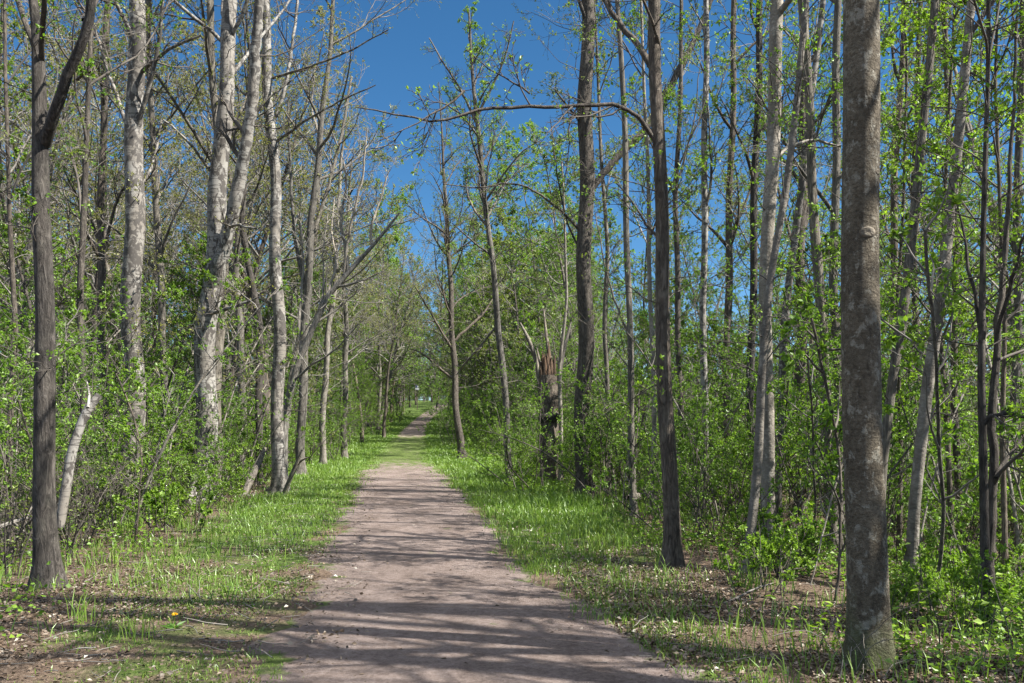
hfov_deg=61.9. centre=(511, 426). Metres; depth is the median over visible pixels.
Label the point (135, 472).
sapling
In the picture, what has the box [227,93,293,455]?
tall forest tree
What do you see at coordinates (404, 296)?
budding forest tree
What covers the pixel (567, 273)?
twiggy forest tree
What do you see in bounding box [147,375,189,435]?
sapling
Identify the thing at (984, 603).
seedling
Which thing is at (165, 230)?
budding forest tree
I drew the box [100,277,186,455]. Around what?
sapling
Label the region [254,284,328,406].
leafy understory tree
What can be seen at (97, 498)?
bare shrub
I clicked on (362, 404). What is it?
leafy shrub
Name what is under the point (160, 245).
tree
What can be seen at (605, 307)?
crooked slim tree
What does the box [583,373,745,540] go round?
leafy shrub
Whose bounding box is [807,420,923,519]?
leafy shrub
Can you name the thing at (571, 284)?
twiggy forest tree
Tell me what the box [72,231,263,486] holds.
leafy understory tree
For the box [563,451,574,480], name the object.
leafy shrub
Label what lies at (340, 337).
budding forest tree
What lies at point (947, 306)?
tall forest tree
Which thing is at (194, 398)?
sapling
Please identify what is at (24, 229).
tall forest tree
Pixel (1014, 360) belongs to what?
leafy shrub
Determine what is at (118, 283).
twiggy forest tree
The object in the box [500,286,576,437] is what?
twiggy forest tree
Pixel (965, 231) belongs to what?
tall forest tree
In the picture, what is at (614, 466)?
leafy shrub
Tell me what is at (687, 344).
twiggy forest tree
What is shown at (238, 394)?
sapling
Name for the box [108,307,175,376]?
sapling
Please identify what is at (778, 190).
tall forest tree
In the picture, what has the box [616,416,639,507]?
sapling
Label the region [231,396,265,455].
sapling
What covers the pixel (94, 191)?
budding forest tree
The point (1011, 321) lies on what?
tall forest tree
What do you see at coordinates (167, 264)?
tall forest tree
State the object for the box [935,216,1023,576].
sapling
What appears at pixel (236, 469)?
leafy shrub
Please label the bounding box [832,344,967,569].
sapling
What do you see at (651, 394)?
leafy understory tree
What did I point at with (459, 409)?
leafy shrub
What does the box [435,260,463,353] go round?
tall forest tree
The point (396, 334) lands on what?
twiggy forest tree
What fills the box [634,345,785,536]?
leafy shrub
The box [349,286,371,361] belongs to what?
tall forest tree
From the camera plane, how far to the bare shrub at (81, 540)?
10.63 m
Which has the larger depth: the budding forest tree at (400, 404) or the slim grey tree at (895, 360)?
the budding forest tree at (400, 404)
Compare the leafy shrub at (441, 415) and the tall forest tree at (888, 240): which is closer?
the tall forest tree at (888, 240)
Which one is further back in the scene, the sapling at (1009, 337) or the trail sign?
the trail sign
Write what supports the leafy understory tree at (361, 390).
on the ground at (180, 634)
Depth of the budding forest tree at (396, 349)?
78.05 m
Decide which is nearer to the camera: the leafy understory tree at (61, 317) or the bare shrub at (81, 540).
the bare shrub at (81, 540)
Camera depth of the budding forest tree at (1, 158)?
28.72 m
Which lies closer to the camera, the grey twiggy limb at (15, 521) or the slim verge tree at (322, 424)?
the grey twiggy limb at (15, 521)
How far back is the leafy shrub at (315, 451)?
39.70 m
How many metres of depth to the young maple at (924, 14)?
10.54 m
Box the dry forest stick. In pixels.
[722,583,771,602]
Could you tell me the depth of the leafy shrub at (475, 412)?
60.12 m
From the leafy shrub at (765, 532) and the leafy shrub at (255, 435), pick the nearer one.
the leafy shrub at (765, 532)
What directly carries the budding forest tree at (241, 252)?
on the ground at (180, 634)
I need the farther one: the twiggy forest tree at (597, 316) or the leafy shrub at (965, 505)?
the twiggy forest tree at (597, 316)
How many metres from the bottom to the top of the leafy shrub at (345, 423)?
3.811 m
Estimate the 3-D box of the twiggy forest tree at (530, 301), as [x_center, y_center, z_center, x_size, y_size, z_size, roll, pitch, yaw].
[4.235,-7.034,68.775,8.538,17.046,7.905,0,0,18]
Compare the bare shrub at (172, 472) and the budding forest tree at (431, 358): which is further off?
the budding forest tree at (431, 358)
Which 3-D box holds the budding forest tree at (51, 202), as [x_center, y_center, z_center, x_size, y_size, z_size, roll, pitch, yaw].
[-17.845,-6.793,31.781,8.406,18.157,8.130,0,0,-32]
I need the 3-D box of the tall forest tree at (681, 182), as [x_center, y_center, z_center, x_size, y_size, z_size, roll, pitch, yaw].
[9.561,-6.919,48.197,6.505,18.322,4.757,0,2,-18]
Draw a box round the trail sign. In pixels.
[415,385,418,408]
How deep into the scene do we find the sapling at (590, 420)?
18.85 m
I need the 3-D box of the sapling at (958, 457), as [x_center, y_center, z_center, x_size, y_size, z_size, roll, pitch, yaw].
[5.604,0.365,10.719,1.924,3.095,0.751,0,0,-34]
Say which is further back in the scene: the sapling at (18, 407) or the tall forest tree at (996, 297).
the tall forest tree at (996, 297)
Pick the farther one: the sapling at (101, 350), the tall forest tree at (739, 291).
the tall forest tree at (739, 291)
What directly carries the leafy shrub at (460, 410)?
on the ground at (180, 634)
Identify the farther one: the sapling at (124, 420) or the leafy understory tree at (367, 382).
the leafy understory tree at (367, 382)
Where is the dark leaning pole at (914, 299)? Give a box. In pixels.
[839,0,988,501]
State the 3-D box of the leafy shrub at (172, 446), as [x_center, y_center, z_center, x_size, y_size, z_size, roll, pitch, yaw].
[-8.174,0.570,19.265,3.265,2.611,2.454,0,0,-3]
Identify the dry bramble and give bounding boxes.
[773,592,933,682]
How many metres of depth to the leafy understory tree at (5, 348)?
42.88 m
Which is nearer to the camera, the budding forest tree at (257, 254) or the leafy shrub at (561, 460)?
the leafy shrub at (561, 460)
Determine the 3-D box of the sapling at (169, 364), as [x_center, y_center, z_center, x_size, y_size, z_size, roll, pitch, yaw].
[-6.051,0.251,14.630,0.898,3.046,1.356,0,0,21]
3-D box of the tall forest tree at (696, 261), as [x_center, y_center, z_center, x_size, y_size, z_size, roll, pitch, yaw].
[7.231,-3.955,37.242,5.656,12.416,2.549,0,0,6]
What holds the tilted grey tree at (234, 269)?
on the ground at (180, 634)
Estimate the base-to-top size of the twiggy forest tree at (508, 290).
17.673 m
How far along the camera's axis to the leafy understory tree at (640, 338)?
19.52 m
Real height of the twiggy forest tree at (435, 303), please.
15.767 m
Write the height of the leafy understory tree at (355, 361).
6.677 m
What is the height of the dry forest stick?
0.156 m
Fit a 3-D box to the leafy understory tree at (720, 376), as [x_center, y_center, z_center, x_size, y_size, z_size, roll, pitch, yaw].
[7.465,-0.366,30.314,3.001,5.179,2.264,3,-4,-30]
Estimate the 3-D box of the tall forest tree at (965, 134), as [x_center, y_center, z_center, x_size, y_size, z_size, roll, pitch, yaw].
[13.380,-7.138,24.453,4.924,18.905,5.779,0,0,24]
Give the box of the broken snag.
[519,309,571,483]
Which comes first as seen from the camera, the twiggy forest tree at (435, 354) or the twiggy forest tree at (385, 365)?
the twiggy forest tree at (385, 365)
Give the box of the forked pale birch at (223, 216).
[114,0,337,503]
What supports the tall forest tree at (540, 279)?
on the ground at (180, 634)
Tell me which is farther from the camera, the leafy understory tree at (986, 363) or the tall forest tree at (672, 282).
the tall forest tree at (672, 282)
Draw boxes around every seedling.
[766,575,796,628]
[808,601,845,647]
[841,558,896,619]
[906,537,935,624]
[911,582,946,652]
[968,593,1012,678]
[980,572,1023,659]
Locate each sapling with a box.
[0,250,114,493]
[0,336,29,397]
[0,358,28,412]
[0,384,71,496]
[0,393,56,535]
[0,393,59,541]
[3,288,159,534]
[5,374,33,517]
[16,300,88,468]
[58,379,98,425]
[70,366,142,527]
[79,446,115,542]
[90,356,173,545]
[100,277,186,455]
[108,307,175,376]
[118,425,145,516]
[124,369,180,502]
[132,258,288,533]
[132,355,197,527]
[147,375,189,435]
[151,388,192,472]
[154,422,193,485]
[159,305,233,478]
[180,365,231,443]
[181,424,213,493]
[215,441,231,488]
[221,382,251,489]
[222,291,299,426]
[223,306,301,434]
[223,411,250,462]
[224,365,247,458]
[226,343,298,476]
[227,405,251,463]
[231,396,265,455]
[239,404,269,486]
[241,374,319,496]
[246,281,334,479]
[262,387,286,478]
[582,375,627,500]
[593,355,625,482]
[605,386,656,516]
[610,305,719,523]
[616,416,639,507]
[643,351,695,491]
[651,290,723,415]
[684,363,716,453]
[684,389,730,463]
[690,287,815,520]
[700,365,745,407]
[709,368,746,426]
[713,373,744,446]
[714,325,747,425]
[729,378,798,531]
[733,392,805,522]
[765,321,843,555]
[773,368,820,535]
[774,380,821,527]
[779,291,901,603]
[784,446,820,536]
[793,388,842,537]
[810,452,844,583]
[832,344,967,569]
[880,178,988,600]
[881,320,965,560]
[881,334,920,448]
[886,452,929,540]
[895,386,970,576]
[903,331,949,477]
[919,336,1017,545]
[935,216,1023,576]
[955,312,1023,545]
[965,215,1023,428]
[986,411,1023,512]
[1010,399,1023,448]
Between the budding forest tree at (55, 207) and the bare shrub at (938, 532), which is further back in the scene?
the budding forest tree at (55, 207)
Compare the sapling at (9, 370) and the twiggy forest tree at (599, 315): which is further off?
the twiggy forest tree at (599, 315)
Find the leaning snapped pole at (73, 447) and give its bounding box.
[57,382,101,527]
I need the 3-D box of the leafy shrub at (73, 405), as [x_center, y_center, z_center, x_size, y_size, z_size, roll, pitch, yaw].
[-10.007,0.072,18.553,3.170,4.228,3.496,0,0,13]
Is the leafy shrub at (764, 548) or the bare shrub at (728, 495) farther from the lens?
the bare shrub at (728, 495)
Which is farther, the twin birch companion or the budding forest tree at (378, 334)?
the budding forest tree at (378, 334)
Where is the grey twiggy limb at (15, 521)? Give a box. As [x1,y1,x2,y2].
[0,504,57,537]
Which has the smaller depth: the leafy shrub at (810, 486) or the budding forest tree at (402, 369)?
the leafy shrub at (810, 486)
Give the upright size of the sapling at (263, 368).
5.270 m
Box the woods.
[97,319,1009,401]
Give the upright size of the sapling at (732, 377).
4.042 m
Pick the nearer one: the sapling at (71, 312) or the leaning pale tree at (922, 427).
the leaning pale tree at (922, 427)
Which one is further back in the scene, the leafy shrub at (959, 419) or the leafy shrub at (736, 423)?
the leafy shrub at (959, 419)
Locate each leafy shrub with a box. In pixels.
[0,297,227,536]
[0,304,141,557]
[0,340,152,515]
[0,344,66,523]
[0,378,89,532]
[4,429,135,533]
[63,393,123,497]
[66,396,195,492]
[91,425,196,520]
[92,359,194,470]
[96,394,232,485]
[105,457,213,535]
[114,328,254,484]
[133,434,254,524]
[143,435,260,505]
[145,389,193,476]
[153,380,258,495]
[160,455,217,519]
[180,383,251,456]
[223,443,271,489]
[223,454,244,489]
[224,399,311,485]
[227,416,290,456]
[235,393,359,464]
[250,392,334,463]
[293,411,326,453]
[294,380,363,437]
[294,385,365,458]
[294,454,316,460]
[305,443,319,459]
[307,385,362,455]
[328,380,377,430]
[359,398,404,434]
[368,385,411,426]
[390,402,410,420]
[408,377,435,401]
[416,370,482,444]
[424,389,499,431]
[437,390,472,438]
[440,379,502,441]
[444,396,509,434]
[445,402,474,428]
[450,363,571,490]
[459,379,509,443]
[459,411,498,448]
[462,416,503,454]
[464,413,495,449]
[466,383,499,428]
[473,322,716,502]
[486,410,538,458]
[493,397,598,460]
[497,394,538,453]
[498,452,538,483]
[510,370,576,474]
[513,452,539,470]
[519,426,539,469]
[529,410,574,470]
[529,444,570,471]
[544,437,605,484]
[556,378,650,497]
[560,455,621,491]
[561,413,676,490]
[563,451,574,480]
[566,451,639,486]
[571,361,658,492]
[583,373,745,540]
[591,382,650,480]
[621,397,723,495]
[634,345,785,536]
[634,377,721,479]
[636,408,745,498]
[641,357,787,498]
[643,377,816,526]
[647,385,760,515]
[649,448,750,522]
[689,433,745,504]
[690,380,809,504]
[709,436,822,519]
[711,500,820,594]
[715,491,782,544]
[717,344,833,508]
[719,270,952,551]
[732,504,820,577]
[742,477,845,571]
[775,331,966,547]
[783,414,908,517]
[784,430,843,513]
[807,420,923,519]
[816,379,977,500]
[844,556,932,623]
[886,358,1023,555]
[886,374,977,461]
[886,406,1023,555]
[887,402,1023,562]
[887,530,951,578]
[894,464,1023,571]
[897,469,1022,542]
[897,531,979,619]
[900,522,1012,597]
[907,404,974,464]
[923,543,1023,633]
[930,539,1023,604]
[950,387,1023,539]
[958,386,998,454]
[961,337,1023,529]
[961,532,1023,592]
[985,312,1023,499]
[997,380,1023,527]
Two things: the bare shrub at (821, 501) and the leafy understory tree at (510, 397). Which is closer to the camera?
the bare shrub at (821, 501)
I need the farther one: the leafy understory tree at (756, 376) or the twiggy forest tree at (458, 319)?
the twiggy forest tree at (458, 319)
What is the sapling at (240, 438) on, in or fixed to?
on the ground at (180, 634)
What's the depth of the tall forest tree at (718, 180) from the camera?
47.40 m
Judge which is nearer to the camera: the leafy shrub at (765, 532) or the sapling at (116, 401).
the leafy shrub at (765, 532)
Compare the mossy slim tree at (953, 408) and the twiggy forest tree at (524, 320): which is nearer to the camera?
the mossy slim tree at (953, 408)
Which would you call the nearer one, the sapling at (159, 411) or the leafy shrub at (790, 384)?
the sapling at (159, 411)
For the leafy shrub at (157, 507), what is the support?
on the ground at (180, 634)
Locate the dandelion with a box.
[160,612,184,628]
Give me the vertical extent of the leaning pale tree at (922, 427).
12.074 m
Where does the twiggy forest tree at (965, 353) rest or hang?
on the ground at (180, 634)
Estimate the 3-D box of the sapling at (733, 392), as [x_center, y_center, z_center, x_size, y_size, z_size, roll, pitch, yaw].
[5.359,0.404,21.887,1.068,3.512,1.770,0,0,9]
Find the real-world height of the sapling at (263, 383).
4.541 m
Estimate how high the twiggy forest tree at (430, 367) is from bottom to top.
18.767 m
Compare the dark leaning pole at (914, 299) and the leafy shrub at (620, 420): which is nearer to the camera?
the dark leaning pole at (914, 299)
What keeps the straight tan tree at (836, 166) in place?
on the ground at (180, 634)
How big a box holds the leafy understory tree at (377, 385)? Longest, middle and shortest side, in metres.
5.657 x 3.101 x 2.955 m
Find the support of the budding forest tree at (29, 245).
on the ground at (180, 634)
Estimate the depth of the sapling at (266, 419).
23.17 m
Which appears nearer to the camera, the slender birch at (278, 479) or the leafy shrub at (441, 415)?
the slender birch at (278, 479)
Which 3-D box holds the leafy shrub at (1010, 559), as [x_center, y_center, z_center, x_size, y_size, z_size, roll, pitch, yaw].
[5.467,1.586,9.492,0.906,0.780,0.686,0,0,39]
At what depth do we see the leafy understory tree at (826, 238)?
19.00 m
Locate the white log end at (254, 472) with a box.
[241,447,266,494]
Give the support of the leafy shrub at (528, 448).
on the ground at (180, 634)
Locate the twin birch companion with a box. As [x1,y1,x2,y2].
[94,0,329,496]
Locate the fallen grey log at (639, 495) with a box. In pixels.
[624,486,726,502]
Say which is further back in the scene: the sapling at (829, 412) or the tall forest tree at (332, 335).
the tall forest tree at (332, 335)
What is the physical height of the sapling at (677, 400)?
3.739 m
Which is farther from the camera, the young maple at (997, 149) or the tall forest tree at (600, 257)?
the tall forest tree at (600, 257)
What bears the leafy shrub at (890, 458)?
on the ground at (180, 634)
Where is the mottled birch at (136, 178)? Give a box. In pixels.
[52,0,209,517]
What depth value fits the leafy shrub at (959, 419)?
25.88 m
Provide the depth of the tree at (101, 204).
21.88 m
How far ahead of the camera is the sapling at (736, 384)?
21.57 m
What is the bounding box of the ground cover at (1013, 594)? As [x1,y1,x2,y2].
[0,441,1023,682]
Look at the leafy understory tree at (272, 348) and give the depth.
43.15 m
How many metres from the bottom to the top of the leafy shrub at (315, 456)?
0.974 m
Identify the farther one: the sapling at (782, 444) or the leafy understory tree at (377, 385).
the leafy understory tree at (377, 385)
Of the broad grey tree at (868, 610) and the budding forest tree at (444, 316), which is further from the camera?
the budding forest tree at (444, 316)
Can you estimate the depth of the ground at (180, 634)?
7.37 m
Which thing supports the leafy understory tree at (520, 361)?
on the ground at (180, 634)
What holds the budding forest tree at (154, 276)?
on the ground at (180, 634)
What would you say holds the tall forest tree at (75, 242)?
on the ground at (180, 634)
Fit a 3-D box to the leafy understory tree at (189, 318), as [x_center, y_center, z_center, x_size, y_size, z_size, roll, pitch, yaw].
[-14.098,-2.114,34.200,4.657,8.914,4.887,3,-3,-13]
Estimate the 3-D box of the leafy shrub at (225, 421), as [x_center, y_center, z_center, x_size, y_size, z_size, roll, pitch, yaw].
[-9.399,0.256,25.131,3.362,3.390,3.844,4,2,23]
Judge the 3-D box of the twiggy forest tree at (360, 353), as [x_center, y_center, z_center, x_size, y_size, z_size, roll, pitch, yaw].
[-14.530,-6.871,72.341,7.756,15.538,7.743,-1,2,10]
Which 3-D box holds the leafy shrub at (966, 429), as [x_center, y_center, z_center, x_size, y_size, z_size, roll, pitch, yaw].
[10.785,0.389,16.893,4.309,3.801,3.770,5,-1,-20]
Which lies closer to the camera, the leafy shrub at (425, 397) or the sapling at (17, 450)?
the sapling at (17, 450)
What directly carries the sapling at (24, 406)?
on the ground at (180, 634)
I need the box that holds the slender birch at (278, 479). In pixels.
[229,0,392,493]
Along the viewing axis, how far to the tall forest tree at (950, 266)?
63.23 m
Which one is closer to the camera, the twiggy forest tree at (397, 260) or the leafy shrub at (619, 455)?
the leafy shrub at (619, 455)
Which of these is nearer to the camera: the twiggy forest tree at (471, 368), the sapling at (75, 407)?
the sapling at (75, 407)
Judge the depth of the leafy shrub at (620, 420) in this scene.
30.86 m
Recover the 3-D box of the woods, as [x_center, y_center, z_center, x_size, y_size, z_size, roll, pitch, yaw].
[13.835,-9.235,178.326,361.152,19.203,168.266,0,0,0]
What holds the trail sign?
on the ground at (180, 634)
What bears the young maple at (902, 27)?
on the ground at (180, 634)
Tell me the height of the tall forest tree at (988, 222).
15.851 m
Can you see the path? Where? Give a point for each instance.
(416, 624)
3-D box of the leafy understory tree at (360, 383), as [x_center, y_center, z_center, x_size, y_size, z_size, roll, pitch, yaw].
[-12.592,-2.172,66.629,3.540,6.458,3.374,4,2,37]
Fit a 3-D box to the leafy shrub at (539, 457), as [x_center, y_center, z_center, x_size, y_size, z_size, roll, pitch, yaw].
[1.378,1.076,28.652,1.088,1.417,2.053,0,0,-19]
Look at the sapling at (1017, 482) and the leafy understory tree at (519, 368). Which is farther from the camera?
the leafy understory tree at (519, 368)
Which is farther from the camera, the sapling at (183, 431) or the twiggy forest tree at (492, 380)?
the twiggy forest tree at (492, 380)
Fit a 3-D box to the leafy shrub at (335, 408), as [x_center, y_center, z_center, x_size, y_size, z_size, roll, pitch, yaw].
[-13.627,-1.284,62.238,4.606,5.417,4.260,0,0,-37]
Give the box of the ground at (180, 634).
[0,398,1023,682]
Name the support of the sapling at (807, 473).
on the ground at (180, 634)
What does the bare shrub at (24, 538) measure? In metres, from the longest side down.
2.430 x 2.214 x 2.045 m
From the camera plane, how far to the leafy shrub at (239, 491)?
17.58 m
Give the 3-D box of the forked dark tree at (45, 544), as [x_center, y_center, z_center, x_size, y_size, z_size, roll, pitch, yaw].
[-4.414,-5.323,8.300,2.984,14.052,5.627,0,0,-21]
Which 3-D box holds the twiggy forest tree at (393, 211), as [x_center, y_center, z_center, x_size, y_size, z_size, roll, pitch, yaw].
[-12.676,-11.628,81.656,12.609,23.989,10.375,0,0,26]
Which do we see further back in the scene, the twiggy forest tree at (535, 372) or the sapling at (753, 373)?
the twiggy forest tree at (535, 372)
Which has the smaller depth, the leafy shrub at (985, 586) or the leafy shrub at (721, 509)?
the leafy shrub at (985, 586)
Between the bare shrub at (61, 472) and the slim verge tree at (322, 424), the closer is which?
the bare shrub at (61, 472)
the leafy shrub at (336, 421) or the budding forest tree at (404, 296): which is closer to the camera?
the leafy shrub at (336, 421)
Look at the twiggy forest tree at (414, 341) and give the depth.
103.55 m
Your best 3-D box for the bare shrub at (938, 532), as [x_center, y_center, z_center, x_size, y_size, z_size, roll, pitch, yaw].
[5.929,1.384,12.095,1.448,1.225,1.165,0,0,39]
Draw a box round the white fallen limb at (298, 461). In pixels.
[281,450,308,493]
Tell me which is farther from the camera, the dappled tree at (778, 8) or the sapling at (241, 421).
the sapling at (241, 421)
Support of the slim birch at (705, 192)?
on the ground at (180, 634)
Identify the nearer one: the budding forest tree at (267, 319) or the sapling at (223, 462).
the sapling at (223, 462)
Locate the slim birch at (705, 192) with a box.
[669,0,758,513]
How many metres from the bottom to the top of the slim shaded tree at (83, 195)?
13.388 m
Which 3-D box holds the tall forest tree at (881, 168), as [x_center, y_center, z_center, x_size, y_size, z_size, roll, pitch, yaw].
[10.821,-4.837,25.959,2.857,14.150,6.296,0,0,-23]
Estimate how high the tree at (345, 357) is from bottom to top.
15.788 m
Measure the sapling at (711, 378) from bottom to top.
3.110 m
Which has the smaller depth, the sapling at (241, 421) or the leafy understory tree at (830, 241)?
the leafy understory tree at (830, 241)
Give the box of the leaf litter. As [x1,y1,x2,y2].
[0,462,1023,682]
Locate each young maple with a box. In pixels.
[775,0,1018,561]
[828,0,1023,565]
[880,0,1023,589]
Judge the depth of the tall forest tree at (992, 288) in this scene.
31.31 m
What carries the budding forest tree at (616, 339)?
on the ground at (180, 634)
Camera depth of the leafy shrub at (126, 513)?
14.31 m
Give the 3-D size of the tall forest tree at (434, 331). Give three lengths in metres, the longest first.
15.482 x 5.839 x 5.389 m
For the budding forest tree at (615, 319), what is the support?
on the ground at (180, 634)
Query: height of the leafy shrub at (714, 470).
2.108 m
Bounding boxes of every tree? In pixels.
[0,0,124,445]
[0,0,130,591]
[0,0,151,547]
[0,0,192,414]
[0,0,204,359]
[0,2,160,501]
[0,13,207,456]
[0,18,148,395]
[0,66,146,319]
[0,130,63,360]
[0,193,32,390]
[0,204,122,440]
[0,259,29,412]
[0,269,27,413]
[0,269,77,420]
[0,281,32,431]
[0,319,26,363]
[1,0,187,528]
[1,112,76,317]
[1,135,72,284]
[4,128,110,327]
[16,255,78,451]
[19,246,170,422]
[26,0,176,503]
[26,37,185,383]
[33,175,121,339]
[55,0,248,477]
[55,213,124,411]
[56,147,229,336]
[56,249,159,406]
[57,206,152,403]
[60,110,198,413]
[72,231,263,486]
[73,271,148,413]
[88,6,402,434]
[90,101,209,416]
[99,337,159,423]
[107,275,198,415]
[115,332,176,405]
[119,192,197,346]
[122,21,391,405]
[123,0,411,473]
[140,140,278,331]
[142,214,206,400]
[144,323,192,430]
[146,199,182,376]
[151,219,251,392]
[157,2,320,484]
[159,0,307,480]
[165,201,261,355]
[166,114,331,378]
[168,162,295,346]
[168,247,259,432]
[178,57,368,463]
[179,176,295,370]
[190,311,296,419]
[190,314,253,414]
[205,155,267,375]
[224,194,347,457]
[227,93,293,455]
[229,250,317,425]
[231,48,418,427]
[231,302,295,409]
[233,262,341,427]
[236,0,441,473]
[245,145,391,385]
[251,255,319,401]
[252,172,354,451]
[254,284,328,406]
[259,195,371,447]
[265,236,368,394]
[282,221,370,398]
[283,127,423,489]
[285,356,323,429]
[286,277,356,442]
[286,333,352,451]
[288,200,404,447]
[291,89,402,463]
[292,212,409,442]
[299,138,399,457]
[307,336,359,442]
[311,288,342,381]
[312,197,399,425]
[312,255,391,403]
[315,293,377,432]
[323,178,429,425]
[330,242,392,435]
[330,369,366,444]
[331,351,365,440]
[331,380,358,439]
[333,374,369,434]
[337,358,367,436]
[339,231,435,437]
[339,345,381,416]
[348,342,392,423]
[349,230,429,394]
[349,266,414,421]
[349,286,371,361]
[349,331,381,427]
[350,275,407,400]
[351,353,386,431]
[354,211,446,421]
[355,244,432,408]
[355,365,376,435]
[357,0,732,567]
[358,387,379,424]
[360,259,430,413]
[360,371,384,430]
[361,222,455,429]
[362,257,435,421]
[364,254,419,422]
[365,386,378,429]
[373,351,399,406]
[376,275,436,418]
[377,336,406,406]
[389,100,503,458]
[389,263,419,412]
[401,287,423,403]
[404,310,424,404]
[405,232,465,417]
[407,232,519,406]
[409,242,487,424]
[409,313,427,406]
[410,282,466,406]
[414,287,454,372]
[419,296,439,401]
[420,0,565,480]
[425,169,528,435]
[426,286,457,354]
[426,296,473,396]
[430,233,515,382]
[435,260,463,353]
[435,293,515,435]
[436,269,512,394]
[436,275,517,428]
[438,239,511,420]
[439,260,514,423]
[444,0,722,495]
[451,236,538,433]
[460,249,495,426]
[464,204,544,427]
[464,280,537,424]
[467,203,569,450]
[476,136,625,405]
[484,173,625,428]
[487,341,530,431]
[488,346,538,434]
[489,265,533,402]
[495,113,647,412]
[496,220,591,416]
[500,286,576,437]
[501,158,622,480]
[504,340,537,443]
[508,335,552,435]
[511,223,601,406]
[516,204,622,410]
[516,245,557,389]
[523,234,570,398]
[525,0,651,493]
[525,208,623,409]
[532,262,613,403]
[533,276,600,424]
[534,328,577,448]
[535,226,607,364]
[535,345,571,426]
[544,232,642,413]
[550,295,602,436]
[551,0,706,521]
[560,0,745,513]
[560,235,620,369]
[567,363,638,473]
[572,202,604,352]
[592,357,650,469]
[594,128,733,399]
[594,268,688,477]
[594,275,623,375]
[596,277,637,357]
[596,284,674,427]
[597,278,638,364]
[601,312,626,372]
[610,140,683,420]
[610,304,689,486]
[613,196,741,428]
[613,299,646,370]
[617,312,650,411]
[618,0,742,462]
[620,262,649,352]
[633,153,722,409]
[634,323,743,469]
[638,365,695,431]
[645,234,698,359]
[654,188,732,413]
[654,278,743,497]
[666,0,815,513]
[671,289,721,401]
[671,329,737,499]
[679,0,842,503]
[679,313,816,505]
[681,134,809,359]
[682,224,760,361]
[687,0,842,573]
[690,349,741,412]
[692,198,823,422]
[695,206,760,384]
[696,0,841,541]
[709,0,941,526]
[714,46,843,498]
[715,0,943,536]
[718,149,809,344]
[719,0,886,516]
[720,339,790,427]
[722,269,758,360]
[733,353,778,420]
[737,0,842,551]
[739,179,796,386]
[740,320,794,428]
[772,7,964,489]
[772,240,806,364]
[773,320,840,468]
[774,232,936,497]
[780,58,885,359]
[784,232,909,514]
[788,6,922,386]
[810,208,933,419]
[822,0,1023,589]
[834,0,982,495]
[839,0,898,674]
[841,126,929,438]
[879,0,990,533]
[879,0,1023,622]
[879,30,1006,434]
[879,179,977,446]
[881,206,907,351]
[887,0,1023,554]
[887,112,988,362]
[888,187,999,386]
[898,1,1023,502]
[903,3,1023,466]
[910,122,996,305]
[911,201,980,322]
[926,304,1023,456]
[931,292,998,422]
[941,263,1023,476]
[942,347,991,427]
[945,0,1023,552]
[947,144,1023,472]
[958,348,988,435]
[961,246,1023,397]
[966,256,1023,473]
[969,288,1023,441]
[971,183,1023,362]
[974,173,1023,415]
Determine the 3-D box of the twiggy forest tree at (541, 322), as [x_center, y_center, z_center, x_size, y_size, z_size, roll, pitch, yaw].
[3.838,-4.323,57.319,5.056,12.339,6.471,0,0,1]
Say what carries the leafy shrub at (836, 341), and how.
on the ground at (180, 634)
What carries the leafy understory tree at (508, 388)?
on the ground at (180, 634)
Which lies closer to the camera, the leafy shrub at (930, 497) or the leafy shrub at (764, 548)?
the leafy shrub at (764, 548)
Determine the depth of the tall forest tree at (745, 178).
52.11 m
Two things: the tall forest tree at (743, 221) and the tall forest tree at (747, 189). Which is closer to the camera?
the tall forest tree at (747, 189)
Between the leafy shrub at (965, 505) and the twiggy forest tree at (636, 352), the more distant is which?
the twiggy forest tree at (636, 352)
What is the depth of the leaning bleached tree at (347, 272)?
21.46 m
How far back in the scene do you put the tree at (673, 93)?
15.89 m
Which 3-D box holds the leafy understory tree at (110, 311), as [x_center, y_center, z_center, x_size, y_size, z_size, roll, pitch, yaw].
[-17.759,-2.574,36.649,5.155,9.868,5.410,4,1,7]
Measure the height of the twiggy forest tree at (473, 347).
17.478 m
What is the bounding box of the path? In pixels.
[246,402,734,682]
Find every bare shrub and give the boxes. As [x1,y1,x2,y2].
[0,411,121,567]
[0,428,132,548]
[0,430,153,558]
[0,460,88,577]
[2,456,90,549]
[12,438,121,520]
[72,439,127,523]
[81,430,200,522]
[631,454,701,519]
[700,467,743,514]
[799,460,908,541]
[886,489,923,545]
[889,484,977,557]
[905,458,1023,566]
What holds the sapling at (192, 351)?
on the ground at (180, 634)
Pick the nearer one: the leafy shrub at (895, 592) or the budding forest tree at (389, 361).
the leafy shrub at (895, 592)
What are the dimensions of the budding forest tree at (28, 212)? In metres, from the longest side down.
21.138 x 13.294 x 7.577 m
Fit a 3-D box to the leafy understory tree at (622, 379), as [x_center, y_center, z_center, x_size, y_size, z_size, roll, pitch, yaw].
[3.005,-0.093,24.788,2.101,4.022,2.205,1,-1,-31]
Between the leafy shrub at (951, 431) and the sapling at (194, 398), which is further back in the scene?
the leafy shrub at (951, 431)
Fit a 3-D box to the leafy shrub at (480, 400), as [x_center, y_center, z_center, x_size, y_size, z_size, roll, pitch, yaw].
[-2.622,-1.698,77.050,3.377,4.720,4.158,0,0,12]
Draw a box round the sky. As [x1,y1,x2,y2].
[0,0,1023,399]
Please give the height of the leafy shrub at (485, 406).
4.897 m
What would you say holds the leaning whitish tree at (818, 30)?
on the ground at (180, 634)

